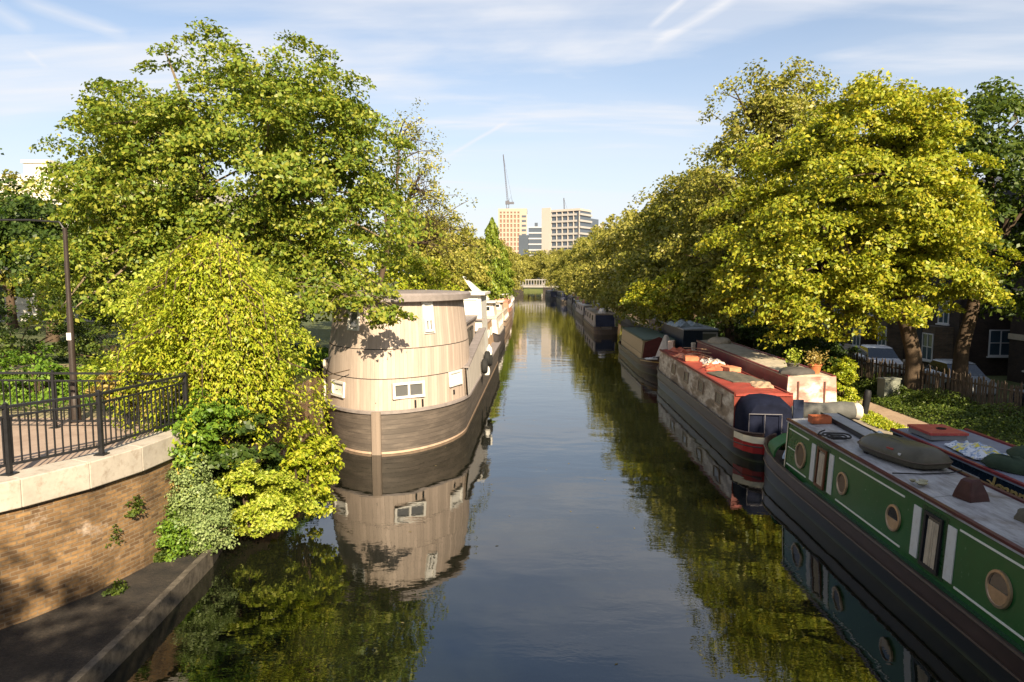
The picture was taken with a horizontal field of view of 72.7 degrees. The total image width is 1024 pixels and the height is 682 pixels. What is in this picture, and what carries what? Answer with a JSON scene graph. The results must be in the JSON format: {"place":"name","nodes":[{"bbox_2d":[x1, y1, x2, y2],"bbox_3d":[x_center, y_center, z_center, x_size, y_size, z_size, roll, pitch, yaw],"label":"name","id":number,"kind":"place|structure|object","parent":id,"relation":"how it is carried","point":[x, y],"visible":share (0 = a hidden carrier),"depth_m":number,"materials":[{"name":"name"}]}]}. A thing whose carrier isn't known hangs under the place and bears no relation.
{"place":"outdoors","nodes":[
{"label":"outdoors","id":0,"kind":"place"},
{"bbox_2d":[0,364,135,417],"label":"footpath","id":1,"kind":"structure","parent":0,"point":[41,415],"depth_m":14.73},
{"bbox_2d":[0,418,162,473],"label":"terrace","id":2,"kind":"structure","parent":0,"point":[25,441],"depth_m":12.07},
{"bbox_2d":[0,219,81,422],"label":"lamp post","id":3,"kind":"object","parent":2,"relation":"on","point":[70,336],"visible":0.79,"depth_m":13.30,"materials":[{"name":"metal"}]},
{"bbox_2d":[0,370,182,428],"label":"railing","id":4,"kind":"object","parent":2,"relation":"on","point":[52,373],"visible":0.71,"depth_m":12.94,"materials":[{"name":"black metal"}]},
{"bbox_2d":[84,360,224,416],"bbox_3d":[-7.090,0.980,13.739,2.978,1.222,1.379,0,5,2],"label":"canal bush","id":5,"kind":"object","parent":2,"relation":"on","point":[105,384],"visible":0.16,"depth_m":13.48,"materials":[{"name":"green plant"}]},
{"bbox_2d":[0,160,247,321],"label":"stucco house","id":6,"kind":"structure","parent":0,"point":[29,166],"depth_m":45.04,"materials":[{"name":"paint"}]},
{"bbox_2d":[0,279,1023,445],"bbox_3d":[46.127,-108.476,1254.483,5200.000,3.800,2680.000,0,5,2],"label":"ground","id":7,"kind":"structure","parent":0,"point":[320,330],"depth_m":33.56,"materials":[{"name":"green plant"}]},
{"bbox_2d":[0,334,57,389],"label":"garden shrub","id":8,"kind":"object","parent":7,"relation":"on","point":[6,336],"visible":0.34,"depth_m":17.16,"materials":[{"name":"green plant"}]},
{"bbox_2d":[0,341,87,400],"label":"garden shrub","id":9,"kind":"object","parent":7,"relation":"on","point":[23,359],"visible":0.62,"depth_m":15.99,"materials":[{"name":"green plant"}]},
{"bbox_2d":[0,290,115,363],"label":"garden shrub","id":10,"kind":"object","parent":7,"relation":"on","point":[25,344],"visible":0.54,"depth_m":22.83,"materials":[{"name":"green plant"}]},
{"bbox_2d":[0,169,130,328],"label":"pale tree","id":11,"kind":"object","parent":7,"relation":"on","point":[10,298],"visible":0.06,"depth_m":38.87,"materials":[{"name":"green plant"}]},
{"bbox_2d":[0,177,153,341],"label":"dark tree","id":12,"kind":"object","parent":7,"relation":"on","point":[26,206],"visible":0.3,"depth_m":29.14,"materials":[{"name":"green plant"}]},
{"bbox_2d":[50,306,174,364],"bbox_3d":[-12.268,-0.053,21.976,4.840,2.103,3.221,0,5,2],"label":"garden shrub","id":13,"kind":"object","parent":7,"relation":"on","point":[92,346],"visible":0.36,"depth_m":21.34,"materials":[{"name":"green plant"}]},
{"bbox_2d":[0,501,242,681],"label":"quay ledge","id":14,"kind":"object","parent":7,"relation":"on","point":[67,642],"visible":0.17,"depth_m":9.42,"materials":[{"name":"concrete"}]},
{"bbox_2d":[101,578,129,596],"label":"wall weed","id":15,"kind":"object","parent":14,"relation":"on","point":[119,590],"depth_m":10.46,"materials":[{"name":"green plant"}]},
{"bbox_2d":[68,548,212,681],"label":"ledge kerb","id":16,"kind":"structure","parent":14,"relation":"on","point":[105,662],"depth_m":9.65,"materials":[{"name":"concrete"}]},
{"bbox_2d":[152,507,214,561],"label":"canal bush","id":17,"kind":"object","parent":14,"relation":"on","point":[172,536],"visible":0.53,"depth_m":11.82,"materials":[{"name":"green plant"}]},
{"bbox_2d":[152,494,244,562],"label":"ledge weeds","id":18,"kind":"object","parent":14,"relation":"on","point":[158,556],"visible":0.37,"depth_m":11.84,"materials":[{"name":"green plant"}]},
{"bbox_2d":[174,495,239,555],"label":"canal bush","id":19,"kind":"object","parent":14,"relation":"on","point":[216,519],"visible":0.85,"depth_m":11.99,"materials":[{"name":"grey plant"}]},
{"bbox_2d":[207,456,320,538],"bbox_3d":[-4.620,2.823,12.899,2.124,1.550,1.456,0,5,2],"label":"canal bush","id":20,"kind":"object","parent":14,"relation":"on","point":[264,509],"visible":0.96,"depth_m":12.62,"materials":[{"name":"plant"}]},
{"bbox_2d":[77,347,171,391],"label":"garden shrub","id":21,"kind":"object","parent":7,"relation":"on","point":[99,365],"visible":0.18,"depth_m":15.39,"materials":[{"name":"green plant"}]},
{"bbox_2d":[26,197,259,338],"bbox_3d":[-14.345,-2.838,28.588,9.574,6.738,7.178,-3,6,-32],"label":"dark tree","id":22,"kind":"object","parent":7,"relation":"on","point":[76,301],"visible":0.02,"depth_m":26.58,"materials":[{"name":"green plant"}]},
{"bbox_2d":[0,345,328,411],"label":"garden ground cover","id":23,"kind":"object","parent":7,"relation":"on","point":[321,355],"visible":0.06,"depth_m":16.84,"materials":[{"name":"green plant"}]},
{"bbox_2d":[0,374,329,629],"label":"retaining wall","id":24,"kind":"structure","parent":7,"relation":"on","point":[59,520],"depth_m":10.28,"materials":[{"name":"brick"}]},
{"bbox_2d":[0,371,188,475],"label":"railing","id":25,"kind":"object","parent":24,"relation":"on","point":[7,440],"visible":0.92,"depth_m":10.56,"materials":[{"name":"black metal"}]},
{"bbox_2d":[124,494,145,518],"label":"wall weed","id":26,"kind":"object","parent":24,"relation":"attached to","point":[133,512],"depth_m":11.10,"materials":[{"name":"green plant"}]},
{"bbox_2d":[163,451,221,529],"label":"canal bush","id":27,"kind":"object","parent":7,"relation":"on","point":[204,497],"visible":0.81,"depth_m":12.00,"materials":[{"name":"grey plant"}]},
{"bbox_2d":[153,388,249,467],"bbox_3d":[-5.705,1.597,12.658,1.504,1.487,1.668,4,7,38],"label":"canal bush","id":28,"kind":"object","parent":7,"relation":"on","point":[199,436],"visible":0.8,"depth_m":12.40,"materials":[{"name":"green plant"}]},
{"bbox_2d":[93,249,321,388],"bbox_3d":[-6.604,-0.232,15.556,5.160,3.876,3.290,1,5,16],"label":"golden tree","id":29,"kind":"object","parent":7,"relation":"on","point":[110,308],"visible":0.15,"depth_m":15.16,"materials":[{"name":"plant"}]},
{"bbox_2d":[92,229,339,502],"bbox_3d":[-5.760,0.379,13.688,4.363,5.125,3.535,-4,7,-39],"label":"weeping tree","id":30,"kind":"object","parent":7,"relation":"on","point":[219,305],"visible":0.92,"depth_m":13.17,"materials":[{"name":"green plant"}]},
{"bbox_2d":[0,17,446,356],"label":"sycamore tree","id":31,"kind":"object","parent":7,"relation":"on","point":[177,133],"visible":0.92,"depth_m":20.01,"materials":[{"name":"green plant"}]},
{"bbox_2d":[272,267,418,329],"bbox_3d":[-5.030,-1.169,18.955,5.001,1.735,2.331,3,6,34],"label":"overhanging branch","id":32,"kind":"object","parent":31,"relation":"attached to","point":[325,301],"visible":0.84,"depth_m":18.35,"materials":[{"name":"green plant"}]},
{"bbox_2d":[181,395,286,504],"bbox_3d":[-5.518,2.048,13.303,2.318,1.940,2.017,-3,6,-28],"label":"canal bush","id":33,"kind":"object","parent":7,"relation":"on","point":[217,465],"visible":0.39,"depth_m":12.98,"materials":[{"name":"green plant"}]},
{"bbox_2d":[266,420,346,518],"bbox_3d":[-4.241,2.648,14.077,1.769,2.031,2.286,0,5,2],"label":"canal bush","id":34,"kind":"object","parent":7,"relation":"on","point":[309,469],"visible":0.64,"depth_m":13.99,"materials":[{"name":"green plant"}]},
{"bbox_2d":[305,242,463,314],"bbox_3d":[-6.802,-3.095,38.976,9.247,5.374,6.223,0,5,2],"label":"shrubby tree","id":35,"kind":"object","parent":7,"relation":"on","point":[391,275],"visible":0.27,"depth_m":37.88,"materials":[{"name":"green plant"}]},
{"bbox_2d":[372,206,481,289],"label":"olive tree","id":36,"kind":"object","parent":7,"relation":"on","point":[465,268],"visible":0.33,"depth_m":49.82,"materials":[{"name":"green plant"}]},
{"bbox_2d":[377,97,491,288],"bbox_3d":[-4.062,-5.892,33.872,4.980,11.863,4.015,3,6,33],"label":"wispy tree","id":37,"kind":"object","parent":7,"relation":"on","point":[439,225],"visible":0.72,"depth_m":33.70,"materials":[{"name":"green plant"}]},
{"bbox_2d":[411,227,504,296],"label":"canal tree","id":38,"kind":"object","parent":7,"relation":"on","point":[484,278],"visible":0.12,"depth_m":65.00,"materials":[{"name":"green plant"}]},
{"bbox_2d":[465,241,495,299],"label":"tree","id":39,"kind":"object","parent":7,"relation":"on","point":[481,287],"visible":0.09,"depth_m":73.38,"materials":[{"name":"green plant"}]},
{"bbox_2d":[482,217,509,299],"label":"conifer tree","id":40,"kind":"object","parent":7,"relation":"on","point":[491,231],"visible":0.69,"depth_m":79.00,"materials":[{"name":"green plant"}]},
{"bbox_2d":[500,246,518,296],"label":"tree","id":41,"kind":"object","parent":7,"relation":"on","point":[510,282],"visible":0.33,"depth_m":91.17,"materials":[{"name":"green plant"}]},
{"bbox_2d":[498,208,526,281],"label":"tower block","id":42,"kind":"structure","parent":7,"relation":"on","point":[512,225],"depth_m":494.60,"materials":[{"name":"beige concrete"}]},
{"bbox_2d":[512,253,528,290],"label":"canal tree","id":43,"kind":"object","parent":7,"relation":"on","point":[520,273],"visible":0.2,"depth_m":171.85,"materials":[{"name":"green plant"}]},
{"bbox_2d":[516,255,541,287],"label":"canal tree","id":44,"kind":"object","parent":7,"relation":"on","point":[532,263],"visible":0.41,"depth_m":269.97,"materials":[{"name":"green plant"}]},
{"bbox_2d":[519,223,541,283],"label":"office block","id":45,"kind":"structure","parent":7,"relation":"on","point":[531,241],"depth_m":445.82,"materials":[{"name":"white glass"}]},
{"bbox_2d":[512,279,559,294],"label":"footbridge","id":46,"kind":"object","parent":7,"relation":"on","point":[520,291],"visible":0.31,"depth_m":204.33,"materials":[{"name":"stone"}]},
{"bbox_2d":[532,254,557,284],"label":"canal tree","id":47,"kind":"object","parent":7,"relation":"on","point":[541,269],"visible":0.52,"depth_m":263.82,"materials":[{"name":"green plant"}]},
{"bbox_2d":[542,251,564,290],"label":"canal tree","id":48,"kind":"object","parent":7,"relation":"on","point":[550,279],"visible":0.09,"depth_m":180.40,"materials":[{"name":"green plant"}]},
{"bbox_2d":[551,247,573,290],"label":"canal tree","id":49,"kind":"object","parent":7,"relation":"on","point":[563,263],"visible":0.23,"depth_m":155.56,"materials":[{"name":"green plant"}]},
{"bbox_2d":[541,208,598,284],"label":"slab block","id":50,"kind":"structure","parent":7,"relation":"on","point":[563,228],"depth_m":389.56,"materials":[{"name":"concrete"},{"name":"glass"}]},
{"bbox_2d":[561,232,595,296],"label":"canal tree","id":51,"kind":"object","parent":7,"relation":"on","point":[578,240],"visible":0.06,"depth_m":113.46,"materials":[{"name":"green plant"}]},
{"bbox_2d":[559,234,620,308],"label":"canal tree","id":52,"kind":"object","parent":7,"relation":"on","point":[571,288],"visible":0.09,"depth_m":96.82,"materials":[{"name":"green plant"}]},
{"bbox_2d":[572,222,637,316],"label":"canal tree","id":53,"kind":"object","parent":7,"relation":"on","point":[592,253],"visible":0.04,"depth_m":80.54,"materials":[{"name":"green plant"}]},
{"bbox_2d":[572,205,656,318],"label":"canal tree","id":54,"kind":"object","parent":7,"relation":"on","point":[589,292],"visible":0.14,"depth_m":66.93,"materials":[{"name":"green plant"}]},
{"bbox_2d":[587,190,701,326],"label":"canal tree","id":55,"kind":"object","parent":7,"relation":"on","point":[609,290],"visible":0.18,"depth_m":54.73,"materials":[{"name":"green plant"}]},
{"bbox_2d":[609,163,755,342],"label":"canal tree","id":56,"kind":"object","parent":7,"relation":"on","point":[656,231],"visible":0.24,"depth_m":42.79,"materials":[{"name":"green plant"}]},
{"bbox_2d":[608,309,892,434],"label":"quay edge","id":57,"kind":"object","parent":7,"relation":"on","point":[872,427],"visible":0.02,"depth_m":21.45,"materials":[{"name":"stone"}]},
{"bbox_2d":[664,305,845,358],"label":"hedge","id":58,"kind":"object","parent":7,"relation":"on","point":[746,332],"visible":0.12,"depth_m":42.09,"materials":[{"name":"green plant"}]},
{"bbox_2d":[650,56,870,352],"bbox_3d":[12.341,-6.000,33.895,11.302,15.493,8.564,0,5,2],"label":"plane tree","id":59,"kind":"object","parent":7,"relation":"on","point":[780,112],"visible":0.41,"depth_m":32.50,"materials":[{"name":"green plant"}]},
{"bbox_2d":[618,266,748,323],"bbox_3d":[9.322,-2.363,33.526,8.203,3.001,2.790,0,5,-2],"label":"overhanging branch","id":60,"kind":"object","parent":59,"relation":"attached to","point":[649,291],"visible":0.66,"depth_m":33.20,"materials":[{"name":"green plant"}]},
{"bbox_2d":[608,307,927,427],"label":"towpath","id":61,"kind":"structure","parent":7,"relation":"on","point":[894,416],"depth_m":22.83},
{"bbox_2d":[756,333,857,387],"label":"bank bush","id":62,"kind":"object","parent":7,"relation":"on","point":[786,346],"visible":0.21,"depth_m":28.46,"materials":[{"name":"green plant"}]},
{"bbox_2d":[775,325,861,370],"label":"bank bush","id":63,"kind":"object","parent":7,"relation":"on","point":[832,344],"visible":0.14,"depth_m":30.63,"materials":[{"name":"green plant"}]},
{"bbox_2d":[822,355,862,404],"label":"bank bush","id":64,"kind":"object","parent":7,"relation":"on","point":[843,391],"visible":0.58,"depth_m":23.82,"materials":[{"name":"green plant"}]},
{"bbox_2d":[690,68,1023,398],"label":"plane tree","id":65,"kind":"object","parent":7,"relation":"on","point":[910,136],"visible":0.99,"depth_m":23.63,"materials":[{"name":"green plant"}]},
{"bbox_2d":[698,319,1023,426],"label":"paling fence","id":66,"kind":"object","parent":7,"relation":"on","point":[868,368],"visible":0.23,"depth_m":23.88,"materials":[{"name":"wood"}]},
{"bbox_2d":[855,344,904,375],"bbox_3d":[19.998,1.010,38.043,1.900,1.450,4.230,1,5,14],"label":"parked car","id":67,"kind":"object","parent":7,"relation":"on","point":[880,352],"visible":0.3,"depth_m":37.27,"materials":[{"name":"grey metal"}]},
{"bbox_2d":[860,410,907,431],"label":"bank grass","id":68,"kind":"structure","parent":7,"relation":"on","point":[873,418],"depth_m":21.27,"materials":[{"name":"green plant"}]},
{"bbox_2d":[876,377,901,397],"bbox_3d":[14.050,1.823,25.972,0.760,0.900,0.420,-1,5,-15],"label":"utility box","id":69,"kind":"object","parent":7,"relation":"on","point":[885,385],"visible":0.7,"depth_m":25.79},
{"bbox_2d":[776,352,1023,445],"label":"ground ivy","id":70,"kind":"object","parent":7,"relation":"on","point":[900,402],"visible":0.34,"depth_m":22.07,"materials":[{"name":"green plant"}]},
{"bbox_2d":[820,76,1023,396],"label":"street tree","id":71,"kind":"object","parent":7,"relation":"on","point":[983,110],"visible":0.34,"depth_m":26.23,"materials":[{"name":"green plant"}]},
{"bbox_2d":[924,359,996,396],"bbox_3d":[20.796,1.677,32.548,1.900,1.450,4.230,1,5,10],"label":"parked car","id":72,"kind":"object","parent":7,"relation":"on","point":[974,370],"visible":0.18,"depth_m":32.05,"materials":[{"name":"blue metal"}]},
{"bbox_2d":[1007,158,1023,383],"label":"brick flats","id":73,"kind":"structure","parent":7,"relation":"on","point":[1015,371],"depth_m":39.49,"materials":[{"name":"brown brick"}]},
{"bbox_2d":[0,0,1023,278],"label":"sky","id":74,"kind":"structure","parent":0,"point":[587,104],"materials":[{"name":"blue"}]},
{"bbox_2d":[104,292,991,681],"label":"canal water","id":75,"kind":"structure","parent":0,"point":[500,538],"depth_m":11.91,"materials":[{"name":"liquid"}]},
{"bbox_2d":[323,290,500,454],"bbox_3d":[-3.439,0.246,30.547,4.740,5.220,22.090,0,5,2],"label":"houseboat","id":76,"kind":"object","parent":75,"relation":"on","point":[407,385],"visible":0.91,"depth_m":20.38,"materials":[{"name":"wood"}]},
{"bbox_2d":[331,379,344,397],"bbox_3d":[-5.120,1.401,20.508,0.105,0.463,0.800,-4,7,-39],"label":"window","id":77,"kind":"structure","parent":76,"relation":"in","point":[338,385],"depth_m":20.49,"materials":[{"name":"white paint"}]},
{"bbox_2d":[347,310,359,330],"bbox_3d":[-4.575,-0.616,20.140,0.480,0.623,0.142,4,7,38],"label":"window","id":78,"kind":"structure","parent":76,"relation":"in","point":[353,323],"depth_m":20.15,"materials":[{"name":"glass"}]},
{"bbox_2d":[392,380,424,399],"bbox_3d":[-2.969,1.405,20.018,1.000,0.463,0.105,-3,6,-33],"label":"window","id":79,"kind":"structure","parent":76,"relation":"in","point":[402,390],"depth_m":19.99,"materials":[{"name":"white paint"}]},
{"bbox_2d":[421,302,434,333],"bbox_3d":[-2.486,-0.710,20.633,0.181,0.981,0.420,4,7,38],"label":"window","id":80,"kind":"structure","parent":76,"relation":"in","point":[427,307],"depth_m":20.62,"materials":[{"name":"white paint"}]},
{"bbox_2d":[464,298,477,314],"bbox_3d":[-2.056,-1.538,31.285,1.050,0.750,0.080,0,5,2],"label":"window","id":81,"kind":"structure","parent":76,"relation":"in","point":[471,304],"depth_m":31.28,"materials":[{"name":"white paint"}]},
{"bbox_2d":[486,300,505,347],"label":"moored boat","id":82,"kind":"object","parent":75,"relation":"on","point":[498,327],"visible":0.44,"depth_m":51.22,"materials":[{"name":"white paint"}]},
{"bbox_2d":[496,300,509,331],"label":"moored boat","id":83,"kind":"object","parent":75,"relation":"on","point":[504,311],"visible":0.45,"depth_m":66.85,"materials":[{"name":"white paint"}]},
{"bbox_2d":[583,307,617,334],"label":"moored boat","id":84,"kind":"object","parent":75,"relation":"on","point":[595,321],"visible":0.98,"depth_m":63.35,"materials":[{"name":"blue metal"}]},
{"bbox_2d":[618,327,675,375],"bbox_3d":[8.072,0.584,41.656,2.176,2.350,13.249,0,5,2],"label":"narrowboat","id":85,"kind":"object","parent":75,"relation":"on","point":[637,346],"visible":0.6,"depth_m":39.09},
{"bbox_2d":[649,317,718,349],"bbox_3d":[10.358,0.147,43.939,2.276,2.810,15.049,0,5,2],"label":"narrowboat","id":86,"kind":"object","parent":75,"relation":"on","point":[684,336],"visible":0.24,"depth_m":37.50},
{"bbox_2d":[657,349,803,462],"bbox_3d":[7.530,1.988,26.925,2.016,2.200,16.351,0,5,2],"label":"narrowboat","id":87,"kind":"object","parent":75,"relation":"on","point":[743,420],"visible":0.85,"depth_m":20.90,"materials":[{"name":"red paint"}]},
{"bbox_2d":[706,371,767,382],"bbox_3d":[7.502,1.173,23.341,1.186,0.069,2.544,-1,5,-6],"label":"roof sheet","id":88,"kind":"object","parent":87,"relation":"on","point":[732,376],"visible":0.99,"depth_m":23.17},
{"bbox_2d":[696,340,836,402],"bbox_3d":[9.432,1.744,27.739,1.836,2.540,16.046,0,5,2],"label":"narrowboat","id":89,"kind":"object","parent":75,"relation":"on","point":[819,387],"visible":0.13,"depth_m":23.45,"materials":[{"name":"metal"}]},
{"bbox_2d":[779,345,805,366],"bbox_3d":[9.033,0.544,22.346,0.704,0.840,0.850,4,6,35],"label":"plant pot","id":90,"kind":"object","parent":89,"relation":"on","point":[795,363],"visible":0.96,"depth_m":22.25,"materials":[{"name":"green plant"}]},
{"bbox_2d":[778,366,814,374],"bbox_3d":[8.920,0.910,21.753,1.119,0.217,0.747,0,5,2],"label":"folded awning","id":91,"kind":"object","parent":89,"relation":"on","point":[799,370],"visible":1,"depth_m":21.54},
{"bbox_2d":[801,349,836,373],"bbox_3d":[9.585,0.600,21.778,0.902,0.831,0.775,-1,5,-10],"label":"plant pot","id":92,"kind":"object","parent":89,"relation":"on","point":[815,367],"visible":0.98,"depth_m":21.70,"materials":[{"name":"orange ceramic"}]},
{"bbox_2d":[791,401,863,419],"bbox_3d":[9.098,2.021,20.244,2.080,0.544,0.540,0,5,2],"label":"rolled tarpaulin","id":93,"kind":"object","parent":89,"relation":"on","point":[851,410],"visible":0.69,"depth_m":20.02,"materials":[{"name":"fabric"}]},
{"bbox_2d":[763,418,1023,681],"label":"narrowboat","id":94,"kind":"object","parent":75,"relation":"on","point":[939,559],"visible":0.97,"depth_m":10.49,"materials":[{"name":"green paint"}]},
{"bbox_2d":[768,433,786,456],"bbox_3d":[6.924,2.524,17.204,1.200,0.480,0.900,0,5,2],"label":"tarpaulin","id":95,"kind":"object","parent":94,"relation":"on","point":[775,444],"visible":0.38,"depth_m":17.16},
{"bbox_2d":[808,414,831,423],"bbox_3d":[6.865,1.742,15.528,0.422,0.160,0.256,0,5,2],"label":"wooden crate","id":96,"kind":"object","parent":94,"relation":"on","point":[819,419],"visible":1,"depth_m":15.41,"materials":[{"name":"brown wood"}]},
{"bbox_2d":[813,446,827,489],"bbox_3d":[6.284,2.586,14.169,0.100,0.800,0.440,0,5,2],"label":"side door","id":97,"kind":"structure","parent":94,"relation":"in","point":[821,457],"depth_m":14.16,"materials":[{"name":"brown wood"}]},
{"bbox_2d":[820,412,877,437],"bbox_3d":[7.255,1.840,14.719,0.400,0.090,3.000,0,5,5],"label":"gangplank","id":98,"kind":"object","parent":94,"relation":"on","point":[855,428],"visible":0.46,"depth_m":14.85,"materials":[{"name":"grey wood"}]},
{"bbox_2d":[857,433,952,469],"bbox_3d":[6.951,1.957,12.430,0.874,0.433,1.728,-1,5,-12],"label":"canvas bag","id":99,"kind":"object","parent":94,"relation":"on","point":[909,453],"visible":0.98,"depth_m":11.98,"materials":[{"name":"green fabric"}]},
{"bbox_2d":[918,510,943,575],"bbox_3d":[6.138,2.945,10.188,0.102,0.820,0.460,0,5,2],"label":"door","id":100,"kind":"structure","parent":94,"relation":"in","point":[933,526],"depth_m":10.18,"materials":[{"name":"beige wood"}]},
{"bbox_2d":[952,477,989,502],"bbox_3d":[6.729,2.163,10.196,0.335,0.310,0.335,-1,5,-10],"label":"roof vent","id":101,"kind":"object","parent":94,"relation":"on","point":[970,489],"visible":1,"depth_m":10.09,"materials":[{"name":"metal"}]},
{"bbox_2d":[890,428,1023,498],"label":"narrowboat","id":102,"kind":"object","parent":75,"relation":"on","point":[1011,483],"visible":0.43,"depth_m":12.71,"materials":[{"name":"blue metal"}]},
{"bbox_2d":[907,424,968,440],"bbox_3d":[8.774,1.874,14.365,0.748,0.165,0.891,0,5,2],"label":"roof hatch","id":103,"kind":"object","parent":102,"relation":"on","point":[937,432],"visible":0.98,"depth_m":14.10,"materials":[{"name":"red metal"}]},
{"bbox_2d":[944,440,1008,459],"bbox_3d":[8.722,2.026,12.974,0.776,0.102,1.218,1,5,10],"label":"patterned cloth","id":104,"kind":"object","parent":102,"relation":"on","point":[978,451],"visible":0.81,"depth_m":13.02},
{"bbox_2d":[980,453,1023,474],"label":"canvas bag","id":105,"kind":"object","parent":102,"relation":"on","point":[1010,464],"visible":1,"depth_m":11.83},
{"bbox_2d":[822,239,884,352],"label":"terrace house","id":106,"kind":"structure","parent":0,"point":[859,340],"depth_m":53.32,"materials":[{"name":"brick"}]},
{"bbox_2d":[877,177,1018,375],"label":"terrace house","id":107,"kind":"structure","parent":0,"point":[988,349],"depth_m":42.31,"materials":[{"name":"brick"}]},
{"bbox_2d":[921,332,933,362],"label":"window","id":108,"kind":"structure","parent":107,"relation":"in","point":[927,338],"depth_m":43.84,"materials":[{"name":"white glass"}]},
{"bbox_2d":[986,330,1009,357],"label":"window","id":109,"kind":"structure","parent":107,"relation":"in","point":[998,345],"depth_m":42.11,"materials":[{"name":"white glass"}]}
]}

